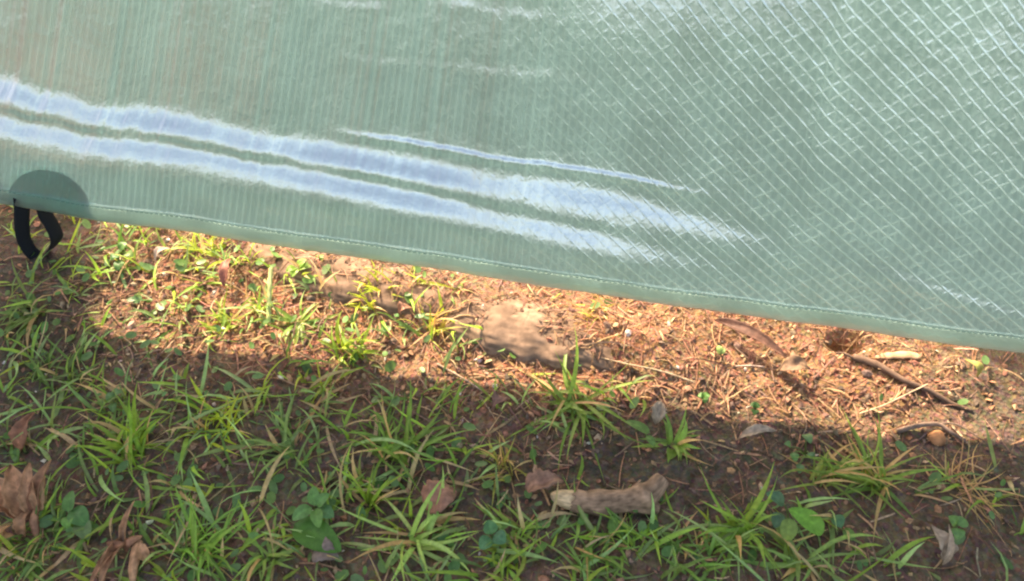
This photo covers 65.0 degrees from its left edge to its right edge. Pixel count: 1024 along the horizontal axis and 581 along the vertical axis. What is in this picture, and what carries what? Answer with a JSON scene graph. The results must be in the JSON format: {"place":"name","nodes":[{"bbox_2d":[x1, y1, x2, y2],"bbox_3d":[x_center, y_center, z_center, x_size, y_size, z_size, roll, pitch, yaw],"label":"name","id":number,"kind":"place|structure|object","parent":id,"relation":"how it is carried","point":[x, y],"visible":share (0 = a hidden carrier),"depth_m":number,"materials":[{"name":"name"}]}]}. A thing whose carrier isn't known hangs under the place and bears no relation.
{"place":"outdoors","nodes":[
{"label":"outdoors","id":0,"kind":"place"},
{"bbox_2d":[0,204,1023,580],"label":"ground","id":1,"kind":"structure","parent":0,"point":[758,472],"depth_m":0.91,"materials":[{"name":"soil"}]},
{"bbox_2d":[0,525,13,543],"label":"dead leaf","id":2,"kind":"object","parent":1,"relation":"on","point":[5,535],"visible":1,"depth_m":0.81,"materials":[{"name":"brown plant"}]},
{"bbox_2d":[8,412,34,450],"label":"dead leaf","id":3,"kind":"object","parent":1,"relation":"on","point":[18,428],"visible":1,"depth_m":0.88,"materials":[{"name":"brown plant"}]},
{"bbox_2d":[0,459,50,537],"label":"dead leaf","id":4,"kind":"object","parent":1,"relation":"on","point":[20,493],"visible":1,"depth_m":0.82,"materials":[{"name":"brown plant"}]},
{"bbox_2d":[0,258,73,368],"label":"grass tuft","id":5,"kind":"object","parent":1,"relation":"on","point":[28,321],"visible":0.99,"depth_m":1.00,"materials":[{"name":"green plant"}]},
{"bbox_2d":[0,487,85,580],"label":"grass tuft","id":6,"kind":"object","parent":1,"relation":"on","point":[56,528],"visible":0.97,"depth_m":0.81,"materials":[{"name":"green plant"}]},
{"bbox_2d":[17,327,109,391],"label":"grass tuft","id":7,"kind":"object","parent":1,"relation":"on","point":[41,370],"visible":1,"depth_m":0.96,"materials":[{"name":"green plant"}]},
{"bbox_2d":[61,490,90,539],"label":"broadleaf weed","id":8,"kind":"object","parent":1,"relation":"on","point":[78,517],"visible":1,"depth_m":0.82,"materials":[{"name":"green plant"}]},
{"bbox_2d":[105,388,121,411],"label":"broadleaf weed","id":9,"kind":"object","parent":1,"relation":"on","point":[109,396],"visible":0.93,"depth_m":0.92,"materials":[{"name":"green plant"}]},
{"bbox_2d":[90,500,150,580],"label":"dead leaf","id":10,"kind":"object","parent":1,"relation":"on","point":[139,551],"visible":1,"depth_m":0.79,"materials":[{"name":"brown plant"}]},
{"bbox_2d":[110,242,133,270],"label":"broadleaf weed","id":11,"kind":"object","parent":1,"relation":"on","point":[119,263],"visible":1,"depth_m":1.06,"materials":[{"name":"green plant"}]},
{"bbox_2d":[73,384,173,478],"bbox_3d":[-0.419,0.150,0.875,0.124,0.065,0.112,0,50,0],"label":"grass tuft","id":12,"kind":"object","parent":1,"relation":"on","point":[129,450],"visible":1,"depth_m":0.88,"materials":[{"name":"green plant"}]},
{"bbox_2d":[153,246,170,261],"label":"dead leaf","id":13,"kind":"object","parent":1,"relation":"on","point":[158,249],"visible":1,"depth_m":1.06,"materials":[{"name":"beige plant"}]},
{"bbox_2d":[165,232,234,275],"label":"grass tuft","id":14,"kind":"object","parent":1,"relation":"on","point":[207,252],"visible":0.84,"depth_m":1.08,"materials":[{"name":"plant"}]},
{"bbox_2d":[161,389,256,455],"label":"grass tuft","id":15,"kind":"object","parent":1,"relation":"on","point":[225,413],"visible":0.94,"depth_m":0.90,"materials":[{"name":"green plant"}]},
{"bbox_2d":[143,484,284,580],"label":"grass tuft","id":16,"kind":"object","parent":1,"relation":"on","point":[194,532],"visible":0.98,"depth_m":0.81,"materials":[{"name":"green plant"}]},
{"bbox_2d":[193,287,253,352],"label":"grass tuft","id":17,"kind":"object","parent":1,"relation":"on","point":[208,327],"visible":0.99,"depth_m":1.00,"materials":[{"name":"green plant"}]},
{"bbox_2d":[218,258,231,286],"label":"dead leaf","id":18,"kind":"object","parent":1,"relation":"on","point":[223,269],"visible":1,"depth_m":1.04,"materials":[{"name":"plant"}]},
{"bbox_2d":[232,508,304,580],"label":"grass tuft","id":19,"kind":"object","parent":1,"relation":"on","point":[255,566],"visible":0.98,"depth_m":0.80,"materials":[{"name":"green plant"}]},
{"bbox_2d":[216,387,322,492],"bbox_3d":[-0.272,0.162,0.884,0.127,0.040,0.146,0,50,0],"label":"grass tuft","id":20,"kind":"object","parent":1,"relation":"on","point":[285,431],"visible":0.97,"depth_m":0.89,"materials":[{"name":"green plant"}]},
{"bbox_2d":[267,268,272,322],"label":"cut stalk","id":21,"kind":"object","parent":1,"relation":"on","point":[269,289],"visible":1,"depth_m":1.01,"materials":[{"name":"beige plant"}]},
{"bbox_2d":[257,292,339,351],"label":"grass tuft","id":22,"kind":"object","parent":1,"relation":"on","point":[286,317],"visible":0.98,"depth_m":1.01,"materials":[{"name":"green plant"}]},
{"bbox_2d":[286,254,323,276],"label":"broadleaf weed","id":23,"kind":"object","parent":1,"relation":"on","point":[293,270],"visible":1,"depth_m":1.04,"materials":[{"name":"green plant"}]},
{"bbox_2d":[292,486,333,527],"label":"clover plant","id":24,"kind":"object","parent":1,"relation":"on","point":[315,498],"visible":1,"depth_m":0.81,"materials":[{"name":"green plant"}]},
{"bbox_2d":[292,516,341,552],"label":"broadleaf weed","id":25,"kind":"object","parent":1,"relation":"on","point":[307,526],"visible":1,"depth_m":0.81,"materials":[{"name":"green plant"}]},
{"bbox_2d":[311,536,338,562],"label":"dead leaf","id":26,"kind":"object","parent":1,"relation":"on","point":[327,545],"visible":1,"depth_m":0.80,"materials":[{"name":"grey plant"}]},
{"bbox_2d":[316,309,385,384],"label":"grass tuft","id":27,"kind":"object","parent":1,"relation":"on","point":[334,346],"visible":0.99,"depth_m":0.97,"materials":[{"name":"green plant"}]},
{"bbox_2d":[342,266,400,319],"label":"grass tuft","id":28,"kind":"object","parent":1,"relation":"on","point":[371,305],"visible":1,"depth_m":1.02,"materials":[{"name":"green plant"}]},
{"bbox_2d":[336,460,421,534],"bbox_3d":[-0.139,0.207,0.847,0.079,0.046,0.087,-16,52,-13],"label":"grass tuft","id":29,"kind":"object","parent":1,"relation":"on","point":[370,498],"visible":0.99,"depth_m":0.85,"materials":[{"name":"green plant"}]},
{"bbox_2d":[329,380,474,497],"bbox_3d":[-0.121,0.157,0.881,0.146,0.060,0.127,-32,57,-24],"label":"grass tuft","id":30,"kind":"object","parent":1,"relation":"on","point":[398,455],"visible":0.98,"depth_m":0.89,"materials":[{"name":"green plant"}]},
{"bbox_2d":[397,301,412,314],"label":"dead leaf","id":31,"kind":"object","parent":1,"relation":"on","point":[401,306],"visible":1,"depth_m":1.00,"materials":[{"name":"brown plant"}]},
{"bbox_2d":[334,465,478,580],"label":"grass tuft","id":32,"kind":"object","parent":1,"relation":"on","point":[429,529],"visible":0.99,"depth_m":0.82,"materials":[{"name":"green plant"}]},
{"bbox_2d":[243,243,614,371],"bbox_3d":[-0.092,0.025,1.041,0.574,0.074,0.111,16,52,13],"label":"tree root","id":33,"kind":"object","parent":1,"relation":"on","point":[508,327],"visible":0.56,"depth_m":1.00,"materials":[{"name":"brown plant"}]},
{"bbox_2d":[397,302,466,353],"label":"grass tuft","id":34,"kind":"object","parent":1,"relation":"on","point":[434,321],"visible":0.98,"depth_m":0.99,"materials":[{"name":"plant"}]},
{"bbox_2d":[421,480,456,514],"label":"dead leaf","id":35,"kind":"object","parent":1,"relation":"on","point":[448,494],"visible":0.87,"depth_m":0.84,"materials":[{"name":"brown plant"}]},
{"bbox_2d":[436,363,491,397],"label":"twig","id":36,"kind":"object","parent":1,"relation":"on","point":[449,370],"visible":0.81,"depth_m":0.95,"materials":[{"name":"brown wood"}]},
{"bbox_2d":[479,520,505,549],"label":"broadleaf weed","id":37,"kind":"object","parent":1,"relation":"on","point":[491,528],"visible":1,"depth_m":0.81,"materials":[{"name":"green plant"}]},
{"bbox_2d":[470,429,526,503],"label":"grass tuft","id":38,"kind":"object","parent":1,"relation":"on","point":[504,459],"visible":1,"depth_m":0.88,"materials":[{"name":"green plant"}]},
{"bbox_2d":[492,390,509,407],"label":"dead leaf","id":39,"kind":"object","parent":1,"relation":"on","point":[497,398],"visible":1,"depth_m":0.91,"materials":[{"name":"brown plant"}]},
{"bbox_2d":[467,498,544,580],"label":"grass tuft","id":40,"kind":"object","parent":1,"relation":"on","point":[514,534],"visible":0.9,"depth_m":0.82,"materials":[{"name":"green plant"}]},
{"bbox_2d":[0,218,1013,580],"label":"ground cover","id":41,"kind":"object","parent":1,"relation":"on","point":[272,492],"visible":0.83,"depth_m":0.88,"materials":[{"name":"green plant"}]},
{"bbox_2d":[0,0,1023,352],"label":"tarp","id":42,"kind":"object","parent":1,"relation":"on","point":[852,164],"visible":1,"depth_m":0.83,"materials":[{"name":"green plastic"}]},
{"bbox_2d":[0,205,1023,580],"bbox_3d":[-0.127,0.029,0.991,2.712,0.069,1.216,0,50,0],"label":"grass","id":43,"kind":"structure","parent":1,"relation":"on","point":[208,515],"depth_m":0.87,"materials":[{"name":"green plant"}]},
{"bbox_2d":[0,207,1023,580],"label":"straw litter","id":44,"kind":"object","parent":1,"relation":"on","point":[476,353],"visible":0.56,"depth_m":0.96,"materials":[{"name":"plant"}]},
{"bbox_2d":[0,204,1023,580],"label":"leaf crumbs","id":45,"kind":"object","parent":1,"relation":"on","point":[642,564],"visible":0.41,"depth_m":0.95,"materials":[{"name":"plant"}]},
{"bbox_2d":[525,468,563,492],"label":"dead leaf","id":46,"kind":"object","parent":1,"relation":"on","point":[537,479],"visible":1,"depth_m":0.85,"materials":[{"name":"brown plant"}]},
{"bbox_2d":[502,327,663,482],"bbox_3d":[0.076,0.118,0.909,0.185,0.061,0.199,0,50,0],"label":"grass tuft","id":47,"kind":"object","parent":1,"relation":"on","point":[569,402],"visible":1,"depth_m":0.92,"materials":[{"name":"green plant"}]},
{"bbox_2d":[562,294,616,326],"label":"grass tuft","id":48,"kind":"object","parent":1,"relation":"on","point":[588,315],"visible":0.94,"depth_m":0.99,"materials":[{"name":"yellow plant"}]},
{"bbox_2d":[537,475,644,580],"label":"grass tuft","id":49,"kind":"object","parent":1,"relation":"on","point":[588,554],"visible":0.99,"depth_m":0.81,"materials":[{"name":"green plant"}]},
{"bbox_2d":[550,473,668,515],"bbox_3d":[0.103,0.215,0.846,0.124,0.033,0.042,0,50,0],"label":"broken stick","id":50,"kind":"object","parent":1,"relation":"on","point":[638,496],"visible":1,"depth_m":0.83,"materials":[{"name":"brown wood"}]},
{"bbox_2d":[626,420,655,446],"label":"broadleaf weed","id":51,"kind":"object","parent":1,"relation":"on","point":[641,427],"visible":1,"depth_m":0.89,"materials":[{"name":"green plant"}]},
{"bbox_2d":[601,357,693,382],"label":"straw stem","id":52,"kind":"object","parent":1,"relation":"on","point":[652,369],"visible":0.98,"depth_m":0.95,"materials":[{"name":"beige plant"}]},
{"bbox_2d":[651,400,666,423],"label":"dead leaf","id":53,"kind":"object","parent":1,"relation":"on","point":[659,412],"visible":1,"depth_m":0.91,"materials":[{"name":"grey plant"}]},
{"bbox_2d":[633,404,711,465],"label":"grass tuft","id":54,"kind":"object","parent":1,"relation":"on","point":[680,441],"visible":1,"depth_m":0.90,"materials":[{"name":"green plant"}]},
{"bbox_2d":[623,511,762,580],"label":"grass tuft","id":55,"kind":"object","parent":1,"relation":"on","point":[710,567],"visible":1,"depth_m":0.81,"materials":[{"name":"green plant"}]},
{"bbox_2d":[698,392,709,402],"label":"clover plant","id":56,"kind":"object","parent":1,"relation":"on","point":[704,396],"visible":1,"depth_m":0.93,"materials":[{"name":"green plant"}]},
{"bbox_2d":[716,345,725,354],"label":"broadleaf weed","id":57,"kind":"object","parent":1,"relation":"on","point":[720,350],"visible":1,"depth_m":0.97,"materials":[{"name":"green plant"}]},
{"bbox_2d":[694,460,783,580],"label":"grass tuft","id":58,"kind":"object","parent":1,"relation":"on","point":[748,516],"visible":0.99,"depth_m":0.81,"materials":[{"name":"green plant"}]},
{"bbox_2d":[735,365,764,366],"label":"straw stem","id":59,"kind":"object","parent":1,"relation":"on","point":[748,365],"visible":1,"depth_m":0.97,"materials":[{"name":"beige plant"}]},
{"bbox_2d":[715,318,786,357],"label":"dead leaf","id":60,"kind":"object","parent":1,"relation":"on","point":[745,328],"visible":1,"depth_m":0.98,"materials":[{"name":"brown plant"}]},
{"bbox_2d":[750,402,759,414],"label":"clover plant","id":61,"kind":"object","parent":1,"relation":"on","point":[755,405],"visible":1,"depth_m":0.92,"materials":[{"name":"green plant"}]},
{"bbox_2d":[738,424,776,438],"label":"dead leaf","id":62,"kind":"object","parent":1,"relation":"on","point":[754,429],"visible":1,"depth_m":0.89,"materials":[{"name":"plant"}]},
{"bbox_2d":[779,353,810,370],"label":"dead leaf","id":63,"kind":"object","parent":1,"relation":"on","point":[793,361],"visible":1,"depth_m":0.96,"materials":[{"name":"brown plant"}]},
{"bbox_2d":[784,434,814,472],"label":"broadleaf weed","id":64,"kind":"object","parent":1,"relation":"on","point":[808,438],"visible":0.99,"depth_m":0.88,"materials":[{"name":"green plant"}]},
{"bbox_2d":[766,491,844,540],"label":"broadleaf weed","id":65,"kind":"object","parent":1,"relation":"on","point":[789,526],"visible":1,"depth_m":0.81,"materials":[{"name":"green plant"}]},
{"bbox_2d":[733,509,884,580],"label":"grass tuft","id":66,"kind":"object","parent":1,"relation":"on","point":[793,570],"visible":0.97,"depth_m":0.81,"materials":[{"name":"green plant"}]},
{"bbox_2d":[777,442,892,520],"bbox_3d":[0.334,0.191,0.853,0.134,0.056,0.096,0,50,0],"label":"grass tuft","id":67,"kind":"object","parent":1,"relation":"on","point":[821,479],"visible":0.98,"depth_m":0.86,"materials":[{"name":"green plant"}]},
{"bbox_2d":[789,404,941,541],"bbox_3d":[0.379,0.184,0.852,0.132,0.069,0.132,-30,56,-23],"label":"grass tuft","id":68,"kind":"object","parent":1,"relation":"on","point":[881,474],"visible":0.96,"depth_m":0.86,"materials":[{"name":"green plant"}]},
{"bbox_2d":[860,383,927,413],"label":"straw stem","id":69,"kind":"object","parent":1,"relation":"on","point":[893,400],"visible":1,"depth_m":0.93,"materials":[{"name":"beige plant"}]},
{"bbox_2d":[875,351,920,358],"bbox_3d":[0.469,0.078,0.973,0.055,0.008,0.012,-2,50,-1],"label":"wood chip","id":70,"kind":"object","parent":1,"relation":"on","point":[902,355],"visible":1,"depth_m":0.97,"materials":[{"name":"beige wood"}]},
{"bbox_2d":[836,352,972,412],"bbox_3d":[0.465,0.105,0.955,0.160,0.013,0.013,27,55,21],"label":"twig","id":71,"kind":"object","parent":1,"relation":"on","point":[879,365],"visible":1,"depth_m":0.95,"materials":[{"name":"brown wood"}]},
{"bbox_2d":[927,430,945,445],"bbox_3d":[0.479,0.166,0.907,0.020,0.012,0.021,0,50,0],"label":"nut shell","id":72,"kind":"object","parent":1,"relation":"on","point":[936,437],"visible":1,"depth_m":0.90,"materials":[{"name":"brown wood"}]},
{"bbox_2d":[896,421,987,443],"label":"twig","id":73,"kind":"object","parent":1,"relation":"on","point":[926,424],"visible":1,"depth_m":0.91,"materials":[{"name":"brown wood"}]},
{"bbox_2d":[931,524,958,559],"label":"dead leaf","id":74,"kind":"object","parent":1,"relation":"on","point":[942,536],"visible":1,"depth_m":0.80,"materials":[{"name":"grey plant"}]},
{"bbox_2d":[942,525,954,564],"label":"dead leaf","id":75,"kind":"object","parent":1,"relation":"on","point":[950,551],"visible":1,"depth_m":0.80,"materials":[{"name":"beige plant"}]},
{"bbox_2d":[948,515,968,539],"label":"broadleaf weed","id":76,"kind":"object","parent":1,"relation":"on","point":[956,522],"visible":1,"depth_m":0.82,"materials":[{"name":"green plant"}]},
{"bbox_2d":[916,426,1023,539],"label":"grass tuft","id":77,"kind":"object","parent":1,"relation":"on","point":[972,484],"visible":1,"depth_m":0.86,"materials":[{"name":"green plant"}]},
{"bbox_2d":[965,359,983,376],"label":"fallen leaf","id":78,"kind":"object","parent":1,"relation":"on","point":[978,365],"visible":1,"depth_m":0.95,"materials":[{"name":"yellow plant"}]}
]}

